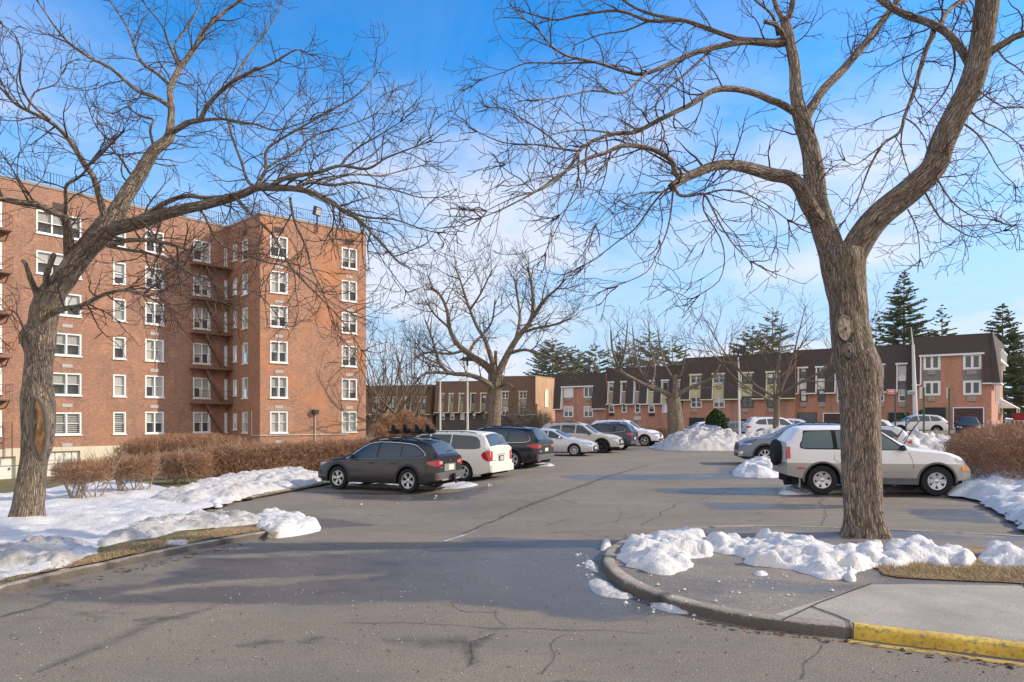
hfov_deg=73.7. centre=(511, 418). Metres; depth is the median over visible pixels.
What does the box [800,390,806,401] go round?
window
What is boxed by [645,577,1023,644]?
grit
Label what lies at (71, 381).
window
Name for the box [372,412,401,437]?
round bush
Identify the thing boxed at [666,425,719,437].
sedan
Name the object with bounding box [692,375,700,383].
window
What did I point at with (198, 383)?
window
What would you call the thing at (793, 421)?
suv
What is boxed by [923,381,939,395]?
window
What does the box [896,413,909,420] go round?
evergreen shrub
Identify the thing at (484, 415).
window
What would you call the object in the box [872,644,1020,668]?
fallen leaves
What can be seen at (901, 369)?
window
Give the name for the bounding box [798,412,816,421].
garage door
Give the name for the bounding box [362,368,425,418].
bare tree
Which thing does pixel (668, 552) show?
snow heap
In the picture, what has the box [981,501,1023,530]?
kerb
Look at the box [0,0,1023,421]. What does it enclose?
sky
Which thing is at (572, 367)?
bare tree
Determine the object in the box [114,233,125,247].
window
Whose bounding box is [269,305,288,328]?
window
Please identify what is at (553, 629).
asphalt crack
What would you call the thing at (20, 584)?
kerb
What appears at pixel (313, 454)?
hedge
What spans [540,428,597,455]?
sedan
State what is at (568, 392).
window
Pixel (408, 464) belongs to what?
wagon
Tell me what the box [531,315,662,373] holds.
bare tree
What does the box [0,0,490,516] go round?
bare tree
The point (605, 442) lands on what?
suv
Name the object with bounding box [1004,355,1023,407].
conifer
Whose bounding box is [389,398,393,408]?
window
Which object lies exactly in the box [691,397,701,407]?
window
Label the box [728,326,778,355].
conifer
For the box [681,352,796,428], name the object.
townhouse
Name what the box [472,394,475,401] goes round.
window
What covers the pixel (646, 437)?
suv
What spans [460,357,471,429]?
light pole
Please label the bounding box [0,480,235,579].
snow patch
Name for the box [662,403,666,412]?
window
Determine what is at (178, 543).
snow patch
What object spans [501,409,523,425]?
scrub bush
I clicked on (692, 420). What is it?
garage door
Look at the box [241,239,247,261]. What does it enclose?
window
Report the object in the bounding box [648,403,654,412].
window
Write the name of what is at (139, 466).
bare bush
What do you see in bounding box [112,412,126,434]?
window
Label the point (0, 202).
window
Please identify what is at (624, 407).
window
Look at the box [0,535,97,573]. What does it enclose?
snow heap
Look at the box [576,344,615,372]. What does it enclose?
conifer
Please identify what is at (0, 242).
window
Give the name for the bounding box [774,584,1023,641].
concrete path
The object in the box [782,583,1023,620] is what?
paving joint
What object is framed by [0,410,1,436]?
window
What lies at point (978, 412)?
garage door
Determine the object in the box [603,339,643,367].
conifer
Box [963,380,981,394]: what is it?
window
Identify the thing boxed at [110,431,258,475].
hedge
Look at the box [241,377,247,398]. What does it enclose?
window
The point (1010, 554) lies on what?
snow heap
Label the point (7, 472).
basement door
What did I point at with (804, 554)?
snow heap
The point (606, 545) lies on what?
snow heap
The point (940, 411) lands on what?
garage door
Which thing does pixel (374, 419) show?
bare tree
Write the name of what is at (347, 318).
window
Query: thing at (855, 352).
bare tree
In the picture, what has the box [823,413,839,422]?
garage door
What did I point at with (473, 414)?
window
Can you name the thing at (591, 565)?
snow patch
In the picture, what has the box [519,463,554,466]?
snow patch
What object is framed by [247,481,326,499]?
kerb
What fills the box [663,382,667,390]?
window
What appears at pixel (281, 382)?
window
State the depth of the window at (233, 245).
57.74 m
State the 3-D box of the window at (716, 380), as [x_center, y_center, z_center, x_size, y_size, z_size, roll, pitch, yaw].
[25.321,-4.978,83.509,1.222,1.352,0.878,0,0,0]
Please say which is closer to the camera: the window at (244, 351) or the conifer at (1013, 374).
the window at (244, 351)
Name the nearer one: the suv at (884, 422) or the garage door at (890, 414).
the suv at (884, 422)
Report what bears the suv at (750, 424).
on the road
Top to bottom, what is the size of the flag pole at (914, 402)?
9.646 m
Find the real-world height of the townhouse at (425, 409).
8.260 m
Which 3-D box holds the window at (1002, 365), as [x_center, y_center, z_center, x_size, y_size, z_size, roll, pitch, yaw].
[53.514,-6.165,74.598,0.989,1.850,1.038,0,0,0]
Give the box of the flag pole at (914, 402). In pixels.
[911,328,917,414]
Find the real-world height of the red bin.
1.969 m
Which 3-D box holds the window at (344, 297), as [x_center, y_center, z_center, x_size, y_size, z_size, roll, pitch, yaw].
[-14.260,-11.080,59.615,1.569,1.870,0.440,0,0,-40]
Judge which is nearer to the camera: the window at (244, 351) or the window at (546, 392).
the window at (244, 351)
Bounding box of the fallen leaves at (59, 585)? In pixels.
[23,538,265,593]
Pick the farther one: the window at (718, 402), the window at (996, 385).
the window at (718, 402)
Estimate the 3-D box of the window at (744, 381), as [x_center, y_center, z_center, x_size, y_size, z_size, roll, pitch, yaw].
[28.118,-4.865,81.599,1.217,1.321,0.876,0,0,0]
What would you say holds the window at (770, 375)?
in the townhouse at (699, 405)
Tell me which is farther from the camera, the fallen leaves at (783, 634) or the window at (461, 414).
the window at (461, 414)
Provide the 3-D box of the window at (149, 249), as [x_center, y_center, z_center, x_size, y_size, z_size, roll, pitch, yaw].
[-28.318,-13.890,54.011,0.440,1.790,1.533,0,0,40]
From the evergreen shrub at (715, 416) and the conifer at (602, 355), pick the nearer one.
the evergreen shrub at (715, 416)
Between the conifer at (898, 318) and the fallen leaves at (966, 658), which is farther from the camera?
the conifer at (898, 318)
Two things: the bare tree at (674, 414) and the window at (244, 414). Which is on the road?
the bare tree at (674, 414)
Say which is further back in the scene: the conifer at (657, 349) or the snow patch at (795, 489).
the conifer at (657, 349)
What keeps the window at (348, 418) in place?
in the brick apartment building
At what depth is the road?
7.33 m
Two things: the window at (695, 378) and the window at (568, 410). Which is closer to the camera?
the window at (695, 378)
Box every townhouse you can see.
[366,385,435,434]
[427,376,554,427]
[434,381,488,430]
[552,372,607,424]
[605,365,682,427]
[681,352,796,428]
[796,344,912,422]
[913,333,1019,428]
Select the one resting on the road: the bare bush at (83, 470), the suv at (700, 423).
the suv at (700, 423)
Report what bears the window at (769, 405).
in the townhouse at (699, 405)
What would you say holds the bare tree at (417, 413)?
on the lawn
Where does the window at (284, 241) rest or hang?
in the brick apartment building
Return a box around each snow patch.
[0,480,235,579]
[165,540,188,545]
[348,481,477,489]
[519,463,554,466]
[584,560,598,571]
[588,578,632,598]
[651,602,688,613]
[753,570,767,575]
[778,484,923,494]
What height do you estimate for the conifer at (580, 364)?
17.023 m
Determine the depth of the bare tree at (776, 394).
44.35 m
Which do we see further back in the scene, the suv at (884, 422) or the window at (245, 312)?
the window at (245, 312)
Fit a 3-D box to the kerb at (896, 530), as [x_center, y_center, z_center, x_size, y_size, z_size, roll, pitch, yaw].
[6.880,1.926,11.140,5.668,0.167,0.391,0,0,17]
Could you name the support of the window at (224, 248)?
in the brick apartment building
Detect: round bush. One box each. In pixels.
[365,421,390,438]
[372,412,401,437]
[394,408,416,435]
[408,413,437,436]
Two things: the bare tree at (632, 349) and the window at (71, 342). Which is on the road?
the bare tree at (632, 349)
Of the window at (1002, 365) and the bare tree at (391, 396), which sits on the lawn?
the bare tree at (391, 396)
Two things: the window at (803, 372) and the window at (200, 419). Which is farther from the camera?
the window at (803, 372)
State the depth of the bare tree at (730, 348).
111.20 m
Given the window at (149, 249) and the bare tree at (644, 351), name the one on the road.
the bare tree at (644, 351)
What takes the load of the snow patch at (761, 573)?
on the sidewalk
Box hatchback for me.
[890,414,947,430]
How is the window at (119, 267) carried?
in the brick apartment building
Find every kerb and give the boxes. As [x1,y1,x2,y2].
[0,531,267,594]
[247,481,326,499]
[602,525,853,638]
[754,525,1023,536]
[854,622,1023,659]
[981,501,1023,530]
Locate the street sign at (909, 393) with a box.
[905,388,914,431]
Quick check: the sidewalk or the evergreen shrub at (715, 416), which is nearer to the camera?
the sidewalk
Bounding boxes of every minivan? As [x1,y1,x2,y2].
[416,430,513,480]
[728,421,744,433]
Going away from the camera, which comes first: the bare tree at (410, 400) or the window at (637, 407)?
the bare tree at (410, 400)
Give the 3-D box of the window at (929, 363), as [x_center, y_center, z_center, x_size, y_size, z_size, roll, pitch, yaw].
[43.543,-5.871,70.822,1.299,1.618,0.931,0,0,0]
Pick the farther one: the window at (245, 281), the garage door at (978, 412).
the garage door at (978, 412)
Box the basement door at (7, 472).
[0,456,14,478]
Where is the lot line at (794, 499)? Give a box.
[360,469,1004,519]
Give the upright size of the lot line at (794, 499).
0.250 m
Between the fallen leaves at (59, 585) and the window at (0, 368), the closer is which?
the fallen leaves at (59, 585)
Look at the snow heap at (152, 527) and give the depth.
11.84 m
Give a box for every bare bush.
[47,448,122,498]
[84,439,169,490]
[145,445,218,483]
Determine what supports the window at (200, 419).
in the brick apartment building
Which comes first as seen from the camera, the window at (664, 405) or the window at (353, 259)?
the window at (353, 259)
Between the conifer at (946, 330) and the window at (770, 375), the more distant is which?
the conifer at (946, 330)
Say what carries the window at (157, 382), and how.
in the brick apartment building
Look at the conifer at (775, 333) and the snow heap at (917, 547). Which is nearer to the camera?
the snow heap at (917, 547)
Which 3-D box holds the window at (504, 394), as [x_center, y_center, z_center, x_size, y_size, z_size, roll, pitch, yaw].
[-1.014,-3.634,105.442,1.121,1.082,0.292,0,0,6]
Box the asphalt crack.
[1,457,823,677]
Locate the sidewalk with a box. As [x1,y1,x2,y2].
[614,526,1023,613]
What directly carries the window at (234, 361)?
in the brick apartment building
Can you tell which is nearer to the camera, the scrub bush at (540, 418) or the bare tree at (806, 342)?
the scrub bush at (540, 418)
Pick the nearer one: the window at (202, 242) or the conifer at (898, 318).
the window at (202, 242)
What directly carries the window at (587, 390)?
in the townhouse at (591, 386)
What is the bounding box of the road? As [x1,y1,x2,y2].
[0,419,1023,681]
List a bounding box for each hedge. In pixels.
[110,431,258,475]
[172,429,376,477]
[640,425,667,438]
[937,420,1023,480]
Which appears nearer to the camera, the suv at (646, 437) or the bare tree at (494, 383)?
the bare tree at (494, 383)
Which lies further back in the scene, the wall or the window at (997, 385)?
the window at (997, 385)
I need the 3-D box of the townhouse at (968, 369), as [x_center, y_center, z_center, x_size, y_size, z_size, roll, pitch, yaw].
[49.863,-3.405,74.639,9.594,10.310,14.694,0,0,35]
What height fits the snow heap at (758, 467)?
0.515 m
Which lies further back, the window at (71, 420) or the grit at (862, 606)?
the window at (71, 420)
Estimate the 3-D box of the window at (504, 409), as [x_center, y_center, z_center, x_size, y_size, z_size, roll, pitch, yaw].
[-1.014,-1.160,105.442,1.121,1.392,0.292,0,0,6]
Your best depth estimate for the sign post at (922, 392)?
39.96 m
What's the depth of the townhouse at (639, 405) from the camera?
90.59 m
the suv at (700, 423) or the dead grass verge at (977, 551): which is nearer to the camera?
the dead grass verge at (977, 551)
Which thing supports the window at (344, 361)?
in the brick apartment building
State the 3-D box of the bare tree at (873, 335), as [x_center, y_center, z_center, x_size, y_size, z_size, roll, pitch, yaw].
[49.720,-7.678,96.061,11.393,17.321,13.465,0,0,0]
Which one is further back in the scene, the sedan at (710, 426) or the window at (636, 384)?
the window at (636, 384)
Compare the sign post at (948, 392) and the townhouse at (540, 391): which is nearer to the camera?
the sign post at (948, 392)
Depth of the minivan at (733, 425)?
56.66 m
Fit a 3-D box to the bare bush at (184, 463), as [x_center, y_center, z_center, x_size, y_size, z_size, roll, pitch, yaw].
[-10.957,1.526,22.634,2.616,1.412,1.716,0,0,0]
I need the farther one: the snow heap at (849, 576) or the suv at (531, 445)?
the suv at (531, 445)
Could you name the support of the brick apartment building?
on the lawn
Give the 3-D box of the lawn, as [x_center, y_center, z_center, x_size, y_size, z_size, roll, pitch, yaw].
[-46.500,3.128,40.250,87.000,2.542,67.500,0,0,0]
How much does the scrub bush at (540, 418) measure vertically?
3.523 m
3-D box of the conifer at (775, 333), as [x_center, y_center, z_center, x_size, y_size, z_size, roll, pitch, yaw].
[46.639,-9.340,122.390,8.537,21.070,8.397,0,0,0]
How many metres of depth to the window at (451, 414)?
108.60 m
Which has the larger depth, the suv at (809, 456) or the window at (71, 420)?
the window at (71, 420)
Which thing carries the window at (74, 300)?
in the brick apartment building
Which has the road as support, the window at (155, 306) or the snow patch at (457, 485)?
the snow patch at (457, 485)
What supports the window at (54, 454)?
in the brick apartment building
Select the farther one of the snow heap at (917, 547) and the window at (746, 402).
the window at (746, 402)
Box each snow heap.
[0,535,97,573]
[97,509,261,546]
[151,466,320,502]
[210,498,222,507]
[256,507,320,537]
[600,538,610,550]
[616,526,713,574]
[651,424,746,450]
[705,528,887,579]
[732,456,778,477]
[745,426,780,437]
[844,565,855,581]
[881,534,975,567]
[906,427,953,452]
[946,461,1023,528]
[978,540,1023,568]
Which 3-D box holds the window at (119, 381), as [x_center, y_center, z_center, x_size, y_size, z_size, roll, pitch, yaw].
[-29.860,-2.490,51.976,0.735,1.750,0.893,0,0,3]
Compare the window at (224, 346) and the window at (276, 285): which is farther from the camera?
the window at (224, 346)
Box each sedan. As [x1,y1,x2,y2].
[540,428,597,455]
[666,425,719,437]
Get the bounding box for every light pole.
[439,378,440,429]
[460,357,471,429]
[731,349,744,434]
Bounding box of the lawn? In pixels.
[0,455,330,584]
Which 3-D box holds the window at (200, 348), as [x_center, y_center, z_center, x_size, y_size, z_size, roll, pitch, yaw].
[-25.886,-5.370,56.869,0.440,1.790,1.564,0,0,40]
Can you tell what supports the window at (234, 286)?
in the brick apartment building
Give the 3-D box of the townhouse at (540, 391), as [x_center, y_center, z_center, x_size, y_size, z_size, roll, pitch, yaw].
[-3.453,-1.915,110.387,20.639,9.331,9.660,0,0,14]
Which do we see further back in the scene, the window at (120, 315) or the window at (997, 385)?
the window at (997, 385)
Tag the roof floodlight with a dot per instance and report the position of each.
(316, 213)
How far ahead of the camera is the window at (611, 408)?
93.03 m
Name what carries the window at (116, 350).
in the brick apartment building
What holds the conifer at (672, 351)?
on the road
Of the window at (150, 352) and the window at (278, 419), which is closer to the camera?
the window at (150, 352)
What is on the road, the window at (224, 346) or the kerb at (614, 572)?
the kerb at (614, 572)
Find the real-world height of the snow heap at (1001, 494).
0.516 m
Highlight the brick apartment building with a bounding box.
[0,161,367,478]
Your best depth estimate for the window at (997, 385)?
72.97 m
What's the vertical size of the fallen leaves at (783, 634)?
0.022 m
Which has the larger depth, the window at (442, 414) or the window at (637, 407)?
the window at (442, 414)
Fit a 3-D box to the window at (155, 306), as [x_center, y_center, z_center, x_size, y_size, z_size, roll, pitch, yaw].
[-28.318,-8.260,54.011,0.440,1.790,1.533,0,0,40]
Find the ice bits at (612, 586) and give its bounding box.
[575,553,704,619]
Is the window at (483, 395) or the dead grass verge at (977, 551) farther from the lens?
the window at (483, 395)
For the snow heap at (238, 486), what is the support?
on the lawn
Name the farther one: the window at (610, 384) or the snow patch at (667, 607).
the window at (610, 384)
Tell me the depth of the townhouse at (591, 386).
95.12 m
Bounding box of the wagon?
[318,425,462,492]
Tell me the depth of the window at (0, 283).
46.31 m
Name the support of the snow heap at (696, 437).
on the road
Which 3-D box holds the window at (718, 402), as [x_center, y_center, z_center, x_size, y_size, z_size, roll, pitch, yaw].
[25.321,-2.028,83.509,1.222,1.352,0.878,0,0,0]
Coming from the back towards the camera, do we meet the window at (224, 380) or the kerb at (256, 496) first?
the window at (224, 380)
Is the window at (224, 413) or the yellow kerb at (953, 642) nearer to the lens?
the yellow kerb at (953, 642)
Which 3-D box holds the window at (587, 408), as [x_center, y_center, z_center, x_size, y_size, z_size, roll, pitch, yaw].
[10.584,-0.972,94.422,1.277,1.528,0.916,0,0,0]
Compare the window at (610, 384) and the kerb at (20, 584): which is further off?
the window at (610, 384)
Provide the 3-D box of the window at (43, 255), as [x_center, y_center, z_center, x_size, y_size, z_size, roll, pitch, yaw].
[-32.551,-10.990,49.039,0.440,1.690,2.927,0,0,40]
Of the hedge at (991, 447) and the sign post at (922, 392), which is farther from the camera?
the sign post at (922, 392)
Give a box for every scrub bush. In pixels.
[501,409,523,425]
[508,403,540,427]
[529,408,554,428]
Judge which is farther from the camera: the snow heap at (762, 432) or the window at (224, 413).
the window at (224, 413)
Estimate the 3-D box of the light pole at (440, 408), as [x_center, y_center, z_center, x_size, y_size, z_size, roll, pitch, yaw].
[-5.253,-0.507,50.000,0.160,4.915,0.152,0,0,0]
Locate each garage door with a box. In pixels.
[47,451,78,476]
[689,417,704,425]
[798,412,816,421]
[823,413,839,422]
[888,412,908,422]
[925,407,945,419]
[953,407,983,428]
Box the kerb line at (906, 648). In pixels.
[848,639,1023,665]
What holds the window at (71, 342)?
in the brick apartment building
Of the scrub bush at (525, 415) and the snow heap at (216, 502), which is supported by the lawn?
the snow heap at (216, 502)
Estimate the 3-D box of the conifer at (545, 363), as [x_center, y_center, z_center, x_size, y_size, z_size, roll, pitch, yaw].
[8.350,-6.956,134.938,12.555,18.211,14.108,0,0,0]
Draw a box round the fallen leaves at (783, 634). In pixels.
[700,622,877,647]
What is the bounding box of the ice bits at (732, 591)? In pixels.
[640,573,857,614]
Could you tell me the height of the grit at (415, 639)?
0.011 m
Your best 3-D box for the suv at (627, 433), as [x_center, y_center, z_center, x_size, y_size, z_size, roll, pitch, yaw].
[5.593,1.094,43.679,4.714,1.704,2.189,0,0,25]
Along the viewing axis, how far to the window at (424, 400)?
111.37 m
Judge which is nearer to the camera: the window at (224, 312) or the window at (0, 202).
the window at (0, 202)
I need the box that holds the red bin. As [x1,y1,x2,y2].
[1012,413,1023,424]
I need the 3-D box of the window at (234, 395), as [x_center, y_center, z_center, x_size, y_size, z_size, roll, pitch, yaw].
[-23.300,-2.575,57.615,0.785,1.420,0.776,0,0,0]
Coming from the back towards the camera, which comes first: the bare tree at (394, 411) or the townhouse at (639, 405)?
the townhouse at (639, 405)
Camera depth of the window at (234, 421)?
57.74 m
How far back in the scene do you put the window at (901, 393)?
73.43 m
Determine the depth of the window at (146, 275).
53.95 m
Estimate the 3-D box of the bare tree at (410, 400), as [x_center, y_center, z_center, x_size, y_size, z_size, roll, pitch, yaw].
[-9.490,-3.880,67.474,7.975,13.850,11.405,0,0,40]
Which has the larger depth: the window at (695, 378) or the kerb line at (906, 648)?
the window at (695, 378)
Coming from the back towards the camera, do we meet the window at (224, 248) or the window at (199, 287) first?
the window at (224, 248)
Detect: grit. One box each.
[0,557,1008,679]
[4,541,995,678]
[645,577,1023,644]
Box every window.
[0,202,2,227]
[0,242,2,268]
[0,283,2,309]
[0,326,2,352]
[0,368,2,394]
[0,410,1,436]
[35,209,80,240]
[35,250,82,279]
[53,372,82,396]
[55,333,82,357]
[55,412,82,435]
[60,294,82,317]
[112,261,126,285]
[112,298,126,322]
[112,337,126,359]
[112,374,126,397]
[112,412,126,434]
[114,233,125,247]
[144,302,164,325]
[144,339,164,362]
[144,375,164,398]
[144,412,164,434]
[145,230,164,255]
[145,266,163,290]
[192,275,209,297]
[192,308,209,330]
[192,343,211,364]
[192,377,211,399]
[193,239,211,263]
[193,412,209,433]
[224,248,226,266]
[224,312,226,332]
[224,346,226,365]
[224,380,226,399]
[224,413,227,432]
[232,245,236,261]
[232,278,236,295]
[232,346,236,362]
[232,380,236,396]
[232,414,236,430]
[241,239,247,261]
[241,274,247,295]
[241,307,247,329]
[241,342,247,364]
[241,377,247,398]
[241,412,247,433]
[269,270,288,294]
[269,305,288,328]
[269,341,288,363]
[269,376,288,398]
[269,411,288,433]
[270,235,287,259]
[341,247,357,270]
[341,280,357,302]
[341,312,357,334]
[341,345,357,367]
[341,378,357,399]
[341,411,356,432]
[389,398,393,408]
[419,398,425,408]
[441,412,444,419]
[450,412,453,419]
[460,412,463,419]
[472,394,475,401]
[472,412,475,419]
[482,394,485,401]
[482,412,486,419]
[502,392,508,398]
[502,407,507,415]
[520,392,526,398]
[544,389,548,406]
[564,387,572,397]
[564,406,572,416]
[584,387,592,397]
[584,406,592,416]
[609,383,613,391]
[609,403,613,412]
[622,382,625,391]
[622,403,626,412]
[635,382,638,391]
[635,403,639,412]
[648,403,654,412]
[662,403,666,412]
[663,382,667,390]
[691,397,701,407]
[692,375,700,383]
[713,397,724,407]
[714,374,723,383]
[741,397,752,407]
[742,373,752,383]
[767,397,773,407]
[768,373,776,383]
[800,368,806,377]
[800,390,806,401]
[818,368,824,377]
[818,390,824,401]
[898,366,905,375]
[898,390,904,401]
[923,356,939,369]
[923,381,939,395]
[963,354,981,369]
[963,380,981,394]
[995,385,996,402]
[997,385,998,402]
[1001,353,1004,370]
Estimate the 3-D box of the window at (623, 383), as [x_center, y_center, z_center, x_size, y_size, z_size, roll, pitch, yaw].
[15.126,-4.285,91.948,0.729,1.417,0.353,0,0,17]
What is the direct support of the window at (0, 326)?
in the brick apartment building
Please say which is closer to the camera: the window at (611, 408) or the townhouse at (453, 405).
the window at (611, 408)
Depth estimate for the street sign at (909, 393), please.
47.97 m
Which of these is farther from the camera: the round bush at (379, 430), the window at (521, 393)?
the window at (521, 393)
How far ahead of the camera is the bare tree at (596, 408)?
69.51 m
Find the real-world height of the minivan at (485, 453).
1.739 m
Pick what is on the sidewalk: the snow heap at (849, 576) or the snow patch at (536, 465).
the snow heap at (849, 576)
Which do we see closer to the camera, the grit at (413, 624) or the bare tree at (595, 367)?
the grit at (413, 624)
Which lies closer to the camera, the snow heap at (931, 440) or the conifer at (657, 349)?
the snow heap at (931, 440)
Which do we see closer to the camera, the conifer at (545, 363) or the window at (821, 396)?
the window at (821, 396)
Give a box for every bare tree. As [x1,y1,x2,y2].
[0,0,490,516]
[338,314,418,425]
[341,320,420,416]
[343,329,442,416]
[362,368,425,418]
[369,311,436,412]
[379,331,448,417]
[387,233,596,425]
[423,0,1023,538]
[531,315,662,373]
[549,349,596,376]
[575,392,619,423]
[596,308,681,367]
[602,304,736,434]
[619,318,682,366]
[625,342,720,366]
[647,268,897,428]
[689,314,774,356]
[777,329,892,352]
[820,303,926,347]
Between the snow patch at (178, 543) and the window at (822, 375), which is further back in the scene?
the window at (822, 375)
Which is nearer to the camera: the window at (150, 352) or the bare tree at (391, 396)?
the window at (150, 352)
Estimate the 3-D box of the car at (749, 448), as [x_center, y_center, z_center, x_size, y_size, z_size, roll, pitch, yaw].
[12.288,1.044,29.340,5.090,1.803,2.316,0,0,10]
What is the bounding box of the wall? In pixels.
[922,431,946,435]
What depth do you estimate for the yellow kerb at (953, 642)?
5.79 m
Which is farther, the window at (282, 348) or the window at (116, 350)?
the window at (282, 348)
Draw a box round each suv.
[477,425,554,468]
[542,422,623,452]
[590,423,638,449]
[591,419,662,445]
[691,422,705,425]
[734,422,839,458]
[741,416,792,433]
[770,421,970,495]
[787,419,804,423]
[881,419,891,425]
[881,425,912,446]
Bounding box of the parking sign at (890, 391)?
[887,389,895,425]
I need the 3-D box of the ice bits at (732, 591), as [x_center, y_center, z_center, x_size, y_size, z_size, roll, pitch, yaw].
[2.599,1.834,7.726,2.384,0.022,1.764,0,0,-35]
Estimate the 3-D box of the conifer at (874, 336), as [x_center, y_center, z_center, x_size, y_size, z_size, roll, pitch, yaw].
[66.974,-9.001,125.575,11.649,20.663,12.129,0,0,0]
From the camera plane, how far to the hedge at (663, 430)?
56.39 m
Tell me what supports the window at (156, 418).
in the brick apartment building
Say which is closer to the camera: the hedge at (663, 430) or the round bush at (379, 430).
the round bush at (379, 430)
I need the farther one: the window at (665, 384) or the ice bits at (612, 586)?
the window at (665, 384)
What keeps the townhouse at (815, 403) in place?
on the road
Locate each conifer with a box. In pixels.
[523,338,586,377]
[551,345,595,374]
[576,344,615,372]
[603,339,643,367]
[625,331,677,366]
[655,339,689,365]
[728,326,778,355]
[749,308,793,352]
[870,313,891,345]
[873,270,941,345]
[931,305,957,335]
[981,303,1023,422]
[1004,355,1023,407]
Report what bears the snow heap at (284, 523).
on the road
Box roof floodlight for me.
[312,206,321,232]
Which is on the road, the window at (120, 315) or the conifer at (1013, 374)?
the conifer at (1013, 374)
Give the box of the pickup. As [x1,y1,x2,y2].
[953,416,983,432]
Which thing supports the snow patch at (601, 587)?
on the road
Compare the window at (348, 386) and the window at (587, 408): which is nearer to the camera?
the window at (348, 386)
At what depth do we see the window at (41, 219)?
48.63 m
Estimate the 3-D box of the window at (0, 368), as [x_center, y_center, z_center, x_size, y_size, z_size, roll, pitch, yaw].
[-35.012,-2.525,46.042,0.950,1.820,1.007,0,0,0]
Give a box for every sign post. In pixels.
[920,387,924,432]
[946,387,949,434]
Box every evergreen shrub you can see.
[704,408,728,428]
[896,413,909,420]
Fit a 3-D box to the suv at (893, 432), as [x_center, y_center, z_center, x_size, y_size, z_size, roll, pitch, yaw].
[15.635,1.115,31.415,4.595,1.670,2.146,0,0,18]
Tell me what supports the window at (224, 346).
in the brick apartment building
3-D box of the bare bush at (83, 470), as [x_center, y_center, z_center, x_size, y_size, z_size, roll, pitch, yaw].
[-11.110,1.459,17.749,1.780,1.510,1.651,0,0,0]
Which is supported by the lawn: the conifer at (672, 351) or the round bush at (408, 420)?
the round bush at (408, 420)
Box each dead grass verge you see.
[0,524,278,583]
[873,546,1023,582]
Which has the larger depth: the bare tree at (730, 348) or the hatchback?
the bare tree at (730, 348)
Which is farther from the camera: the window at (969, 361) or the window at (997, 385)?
the window at (997, 385)
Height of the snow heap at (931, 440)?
1.505 m
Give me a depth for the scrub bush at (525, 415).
61.63 m
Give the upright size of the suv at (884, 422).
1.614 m
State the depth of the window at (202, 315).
56.81 m

